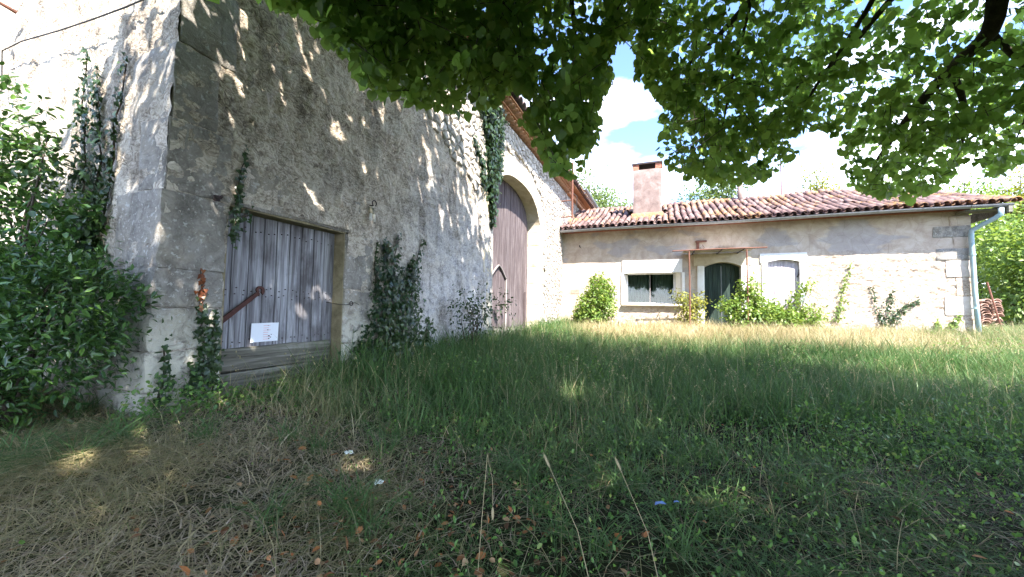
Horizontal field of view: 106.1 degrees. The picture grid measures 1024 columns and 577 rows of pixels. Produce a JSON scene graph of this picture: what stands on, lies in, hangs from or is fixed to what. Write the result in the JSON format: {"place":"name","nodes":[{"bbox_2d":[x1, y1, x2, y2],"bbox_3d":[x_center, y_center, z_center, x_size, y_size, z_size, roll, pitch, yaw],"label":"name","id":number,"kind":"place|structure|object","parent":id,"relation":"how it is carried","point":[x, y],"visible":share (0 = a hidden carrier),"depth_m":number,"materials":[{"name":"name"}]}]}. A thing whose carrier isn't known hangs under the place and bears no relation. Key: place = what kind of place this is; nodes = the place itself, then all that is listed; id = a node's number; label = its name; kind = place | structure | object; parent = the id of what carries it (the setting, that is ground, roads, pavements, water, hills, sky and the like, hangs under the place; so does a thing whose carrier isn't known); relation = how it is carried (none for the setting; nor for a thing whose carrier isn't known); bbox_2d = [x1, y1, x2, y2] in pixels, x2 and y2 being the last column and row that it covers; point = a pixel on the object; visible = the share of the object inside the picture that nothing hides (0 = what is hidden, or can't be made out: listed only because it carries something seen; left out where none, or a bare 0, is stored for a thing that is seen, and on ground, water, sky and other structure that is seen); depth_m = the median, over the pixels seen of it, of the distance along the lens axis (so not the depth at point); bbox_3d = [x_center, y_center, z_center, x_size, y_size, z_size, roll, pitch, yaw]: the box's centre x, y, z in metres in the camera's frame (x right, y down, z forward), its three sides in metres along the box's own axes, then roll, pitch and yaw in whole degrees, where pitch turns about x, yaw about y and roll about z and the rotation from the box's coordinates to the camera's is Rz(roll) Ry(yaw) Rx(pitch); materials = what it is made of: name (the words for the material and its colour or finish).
{"place":"outdoors","nodes":[
{"label":"outdoors","id":0,"kind":"place"},
{"bbox_2d":[0,314,1023,576],"bbox_3d":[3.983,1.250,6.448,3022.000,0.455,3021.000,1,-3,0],"label":"ground","id":1,"kind":"structure","parent":0,"point":[626,555],"depth_m":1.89,"materials":[{"name":"green plant"}]},
{"bbox_2d":[0,61,115,400],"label":"wild shrub","id":2,"kind":"object","parent":1,"relation":"on","point":[31,205],"visible":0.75,"depth_m":2.91,"materials":[{"name":"green plant"}]},
{"bbox_2d":[0,223,171,436],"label":"laurel bush","id":3,"kind":"object","parent":1,"relation":"on","point":[18,338],"visible":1,"depth_m":2.38,"materials":[{"name":"green plant"}]},
{"bbox_2d":[0,0,597,419],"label":"barn","id":4,"kind":"structure","parent":1,"relation":"on","point":[212,90],"depth_m":3.68,"materials":[{"name":"stone"}]},
{"bbox_2d":[0,2,16,13],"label":"iron bracket","id":5,"kind":"object","parent":4,"relation":"attached to","point":[14,11],"visible":1,"depth_m":3.85,"materials":[{"name":"brown metal"}]},
{"bbox_2d":[1,0,143,90],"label":"wall cable","id":6,"kind":"object","parent":4,"relation":"attached to","point":[119,9],"depth_m":3.40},
{"bbox_2d":[53,47,128,285],"bbox_3d":[-3.416,-1.016,3.063,0.710,2.123,0.250,0,-3,24],"label":"ivy","id":7,"kind":"object","parent":4,"relation":"attached to","point":[81,110],"visible":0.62,"depth_m":3.07,"materials":[{"name":"green plant"}]},
{"bbox_2d":[151,290,225,415],"bbox_3d":[-2.390,0.487,2.889,0.141,0.964,0.487,-1,-3,24],"label":"ivy","id":8,"kind":"object","parent":4,"relation":"attached to","point":[209,349],"visible":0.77,"depth_m":2.95,"materials":[{"name":"green plant"}]},
{"bbox_2d":[194,268,207,313],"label":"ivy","id":9,"kind":"object","parent":4,"relation":"attached to","point":[201,276],"visible":1,"depth_m":2.96,"materials":[{"name":"brown plant"}]},
{"bbox_2d":[213,195,223,201],"bbox_3d":[-2.342,-0.721,3.071,0.105,0.048,0.048,0,-3,21],"label":"iron pintle","id":10,"kind":"object","parent":4,"relation":"attached to","point":[216,198],"visible":1,"depth_m":3.06,"materials":[{"name":"metal"}]},
{"bbox_2d":[227,145,253,249],"bbox_3d":[-2.281,-0.773,3.257,0.092,0.915,0.209,0,-3,8],"label":"ivy","id":11,"kind":"object","parent":4,"relation":"attached to","point":[236,220],"visible":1,"depth_m":3.23,"materials":[{"name":"green plant"}]},
{"bbox_2d":[220,210,334,397],"bbox_3d":[-2.282,0.250,3.789,0.111,1.815,1.244,0,-3,21],"label":"door","id":12,"kind":"structure","parent":4,"relation":"in","point":[280,272],"depth_m":3.73,"materials":[{"name":"grey wood"}]},
{"bbox_2d":[250,322,278,342],"bbox_3d":[-2.314,0.409,3.608,0.006,0.174,0.266,0,-3,21],"label":"paper notice","id":13,"kind":"object","parent":12,"relation":"attached to","point":[262,332],"visible":1,"depth_m":3.60,"materials":[{"name":"white paper"}]},
{"bbox_2d":[326,301,358,305],"bbox_3d":[-1.876,0.167,4.328,0.146,0.055,0.364,-2,-4,47],"label":"tie wire","id":14,"kind":"object","parent":4,"relation":"attached to","point":[350,303],"visible":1,"depth_m":4.34,"materials":[{"name":"metal"}]},
{"bbox_2d":[368,200,376,221],"bbox_3d":[-1.710,-0.948,4.701,0.080,0.262,0.105,0,-3,21],"label":"insulator hook","id":15,"kind":"object","parent":4,"relation":"attached to","point":[371,210],"visible":1,"depth_m":4.69,"materials":[{"name":"ceramic"}]},
{"bbox_2d":[322,233,442,376],"bbox_3d":[-1.396,0.210,4.963,0.517,2.026,2.139,0,-3,21],"label":"ivy","id":16,"kind":"object","parent":4,"relation":"attached to","point":[389,308],"visible":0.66,"depth_m":4.91,"materials":[{"name":"green plant"}]},
{"bbox_2d":[471,89,509,228],"bbox_3d":[-0.441,-2.712,7.700,0.383,2.988,1.760,0,-3,22],"label":"ivy","id":17,"kind":"object","parent":4,"relation":"attached to","point":[494,130],"visible":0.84,"depth_m":7.86,"materials":[{"name":"green plant"}]},
{"bbox_2d":[561,162,576,224],"bbox_3d":[1.990,-3.276,13.481,0.592,2.254,0.070,0,-3,21],"label":"service pole","id":18,"kind":"object","parent":4,"relation":"attached to","point":[571,200],"visible":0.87,"depth_m":13.41,"materials":[{"name":"metal"}]},
{"bbox_2d":[107,330,514,439],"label":"undergrowth","id":19,"kind":"object","parent":1,"relation":"on","point":[179,409],"visible":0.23,"depth_m":2.74,"materials":[{"name":"green plant"}]},
{"bbox_2d":[442,279,523,351],"bbox_3d":[-0.498,0.551,6.471,1.378,1.369,1.385,1,-3,0],"label":"elder sapling","id":20,"kind":"object","parent":1,"relation":"on","point":[476,324],"visible":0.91,"depth_m":6.29,"materials":[{"name":"green plant"}]},
{"bbox_2d":[477,454,493,576],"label":"grass stalk","id":21,"kind":"object","parent":1,"relation":"on","point":[492,512],"depth_m":1.46,"materials":[{"name":"plant"}]},
{"bbox_2d":[1,388,1014,576],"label":"fallen leaves","id":22,"kind":"object","parent":1,"relation":"on","point":[185,569],"visible":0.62,"depth_m":1.61,"materials":[{"name":"brown plant"}]},
{"bbox_2d":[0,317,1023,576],"bbox_3d":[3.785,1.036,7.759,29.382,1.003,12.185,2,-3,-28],"label":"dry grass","id":23,"kind":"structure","parent":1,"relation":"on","point":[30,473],"depth_m":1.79,"materials":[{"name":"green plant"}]},
{"bbox_2d":[0,362,1023,576],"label":"thatch","id":24,"kind":"object","parent":1,"relation":"on","point":[265,508],"visible":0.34,"depth_m":1.87,"materials":[{"name":"plant"}]},
{"bbox_2d":[19,337,1023,576],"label":"weeds","id":25,"kind":"object","parent":1,"relation":"on","point":[855,544],"visible":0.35,"depth_m":2.29,"materials":[{"name":"green plant"}]},
{"bbox_2d":[544,455,588,576],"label":"grass stalk","id":26,"kind":"object","parent":1,"relation":"on","point":[546,460],"depth_m":1.35,"materials":[{"name":"plant"}]},
{"bbox_2d":[571,271,617,324],"bbox_3d":[2.610,0.472,12.433,1.645,2.109,1.414,1,-3,0],"label":"round bush","id":27,"kind":"object","parent":1,"relation":"on","point":[603,299],"visible":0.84,"depth_m":12.23,"materials":[{"name":"green plant"}]},
{"bbox_2d":[571,149,626,207],"bbox_3d":[7.179,-4.796,33.496,6.776,14.901,4.824,-2,-4,44],"label":"broadleaf tree","id":28,"kind":"object","parent":1,"relation":"on","point":[599,197],"visible":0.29,"depth_m":33.14,"materials":[{"name":"green plant"}]},
{"bbox_2d":[208,0,1023,206],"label":"linden tree","id":29,"kind":"object","parent":1,"relation":"on","point":[377,44],"visible":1,"depth_m":3.13,"materials":[{"name":"green plant"}]},
{"bbox_2d":[605,180,632,206],"bbox_3d":[11.088,-4.153,39.636,6.188,14.358,5.159,2,-3,-17],"label":"broadleaf tree","id":30,"kind":"object","parent":1,"relation":"on","point":[626,200],"visible":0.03,"depth_m":39.46,"materials":[{"name":"green plant"}]},
{"bbox_2d":[230,318,1023,435],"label":"seed grass","id":31,"kind":"structure","parent":1,"relation":"on","point":[951,386],"depth_m":5.07,"materials":[{"name":"green plant"}]},
{"bbox_2d":[615,458,657,576],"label":"grass stalk","id":32,"kind":"object","parent":1,"relation":"on","point":[617,463],"depth_m":1.35,"materials":[{"name":"plant"}]},
{"bbox_2d":[668,288,710,326],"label":"yellow shrub","id":33,"kind":"object","parent":1,"relation":"on","point":[695,305],"visible":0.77,"depth_m":11.58,"materials":[{"name":"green plant"}]},
{"bbox_2d":[669,163,755,202],"bbox_3d":[15.303,-4.272,29.322,6.497,13.703,5.665,0,-3,11],"label":"broadleaf tree","id":34,"kind":"object","parent":1,"relation":"on","point":[725,193],"visible":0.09,"depth_m":28.75,"materials":[{"name":"green plant"}]},
{"bbox_2d":[416,323,1023,467],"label":"forbs","id":35,"kind":"object","parent":1,"relation":"on","point":[899,418],"visible":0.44,"depth_m":3.22,"materials":[{"name":"green plant"}]},
{"bbox_2d":[711,271,804,328],"bbox_3d":[6.888,0.491,10.822,2.625,1.980,1.120,1,-3,0],"label":"bush","id":36,"kind":"object","parent":1,"relation":"on","point":[755,309],"visible":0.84,"depth_m":10.66,"materials":[{"name":"green plant"}]},
{"bbox_2d":[560,160,1023,332],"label":"house","id":37,"kind":"structure","parent":1,"relation":"on","point":[922,249],"depth_m":11.32,"materials":[{"name":"stone"}]},
{"bbox_2d":[627,273,674,303],"bbox_3d":[4.634,-0.016,12.904,1.600,1.050,0.255,0,-3,21],"label":"window","id":38,"kind":"structure","parent":37,"relation":"in","point":[638,285],"depth_m":12.94,"materials":[{"name":"white paint"}]},
{"bbox_2d":[672,247,767,325],"bbox_3d":[6.021,0.198,11.361,2.390,2.707,1.100,0,-3,21],"label":"porch frame","id":39,"kind":"object","parent":37,"relation":"attached to","point":[722,250],"visible":0.98,"depth_m":11.12,"materials":[{"name":"metal"}]},
{"bbox_2d":[704,263,739,326],"bbox_3d":[6.544,0.392,12.016,1.000,2.500,0.140,0,-3,21],"label":"front door","id":40,"kind":"structure","parent":37,"relation":"in","point":[720,279],"depth_m":12.05,"materials":[{"name":"green paint"}]},
{"bbox_2d":[828,263,854,323],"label":"ivy","id":41,"kind":"object","parent":37,"relation":"attached to","point":[841,308],"visible":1,"depth_m":10.67,"materials":[{"name":"green plant"}]},
{"bbox_2d":[868,286,920,329],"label":"ivy","id":42,"kind":"object","parent":37,"relation":"attached to","point":[897,313],"visible":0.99,"depth_m":10.27,"materials":[{"name":"green plant"}]},
{"bbox_2d":[933,311,963,332],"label":"ivy","id":43,"kind":"object","parent":37,"relation":"attached to","point":[956,321],"visible":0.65,"depth_m":9.81,"materials":[{"name":"green plant"}]},
{"bbox_2d":[764,277,829,329],"bbox_3d":[7.911,0.528,10.793,1.946,1.762,0.826,1,-3,0],"label":"arching shrub","id":44,"kind":"object","parent":1,"relation":"on","point":[813,319],"visible":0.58,"depth_m":10.69,"materials":[{"name":"green plant"}]},
{"bbox_2d":[791,149,846,192],"bbox_3d":[23.354,-3.886,29.953,5.799,13.210,5.296,1,-3,0],"label":"broadleaf tree","id":45,"kind":"object","parent":1,"relation":"on","point":[816,188],"visible":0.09,"depth_m":29.66,"materials":[{"name":"green plant"}]},
{"bbox_2d":[848,174,903,190],"bbox_3d":[33.231,-3.882,33.699,7.653,13.824,5.511,1,-3,0],"label":"broadleaf tree","id":46,"kind":"object","parent":1,"relation":"on","point":[888,178],"depth_m":33.26,"materials":[{"name":"green plant"}]},
{"bbox_2d":[941,167,1022,276],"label":"broadleaf tree","id":47,"kind":"object","parent":1,"relation":"on","point":[978,190],"visible":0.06,"depth_m":26.24,"materials":[{"name":"green plant"}]},
{"bbox_2d":[979,299,1004,326],"bbox_3d":[14.898,0.918,12.199,0.887,1.182,0.566,0,-3,21],"label":"tile stack","id":48,"kind":"object","parent":1,"relation":"on","point":[987,314],"visible":0.34,"depth_m":12.03,"materials":[{"name":"pink ceramic"}]},
{"bbox_2d":[986,282,1001,326],"bbox_3d":[13.920,0.616,11.083,0.044,1.636,0.390,1,-3,2],"label":"leaning bar","id":49,"kind":"object","parent":1,"relation":"on","point":[993,302],"visible":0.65,"depth_m":11.12,"materials":[{"name":"metal"}]},
{"bbox_2d":[976,259,1012,325],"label":"wild bush","id":50,"kind":"object","parent":1,"relation":"on","point":[985,283],"visible":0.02,"depth_m":18.81,"materials":[{"name":"green plant"}]},
{"bbox_2d":[969,190,1023,325],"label":"wild bush","id":51,"kind":"object","parent":1,"relation":"on","point":[993,223],"visible":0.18,"depth_m":16.87,"materials":[{"name":"green plant"}]},
{"bbox_2d":[974,214,1023,327],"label":"wild bush","id":52,"kind":"object","parent":1,"relation":"on","point":[1014,278],"visible":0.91,"depth_m":14.54,"materials":[{"name":"green plant"}]},
{"bbox_2d":[982,165,1023,264],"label":"broadleaf tree","id":53,"kind":"object","parent":1,"relation":"on","point":[1016,187],"visible":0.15,"depth_m":29.85,"materials":[{"name":"green plant"}]},
{"bbox_2d":[483,0,1023,287],"label":"sky","id":54,"kind":"structure","parent":0,"point":[630,128],"materials":[{"name":"white"}]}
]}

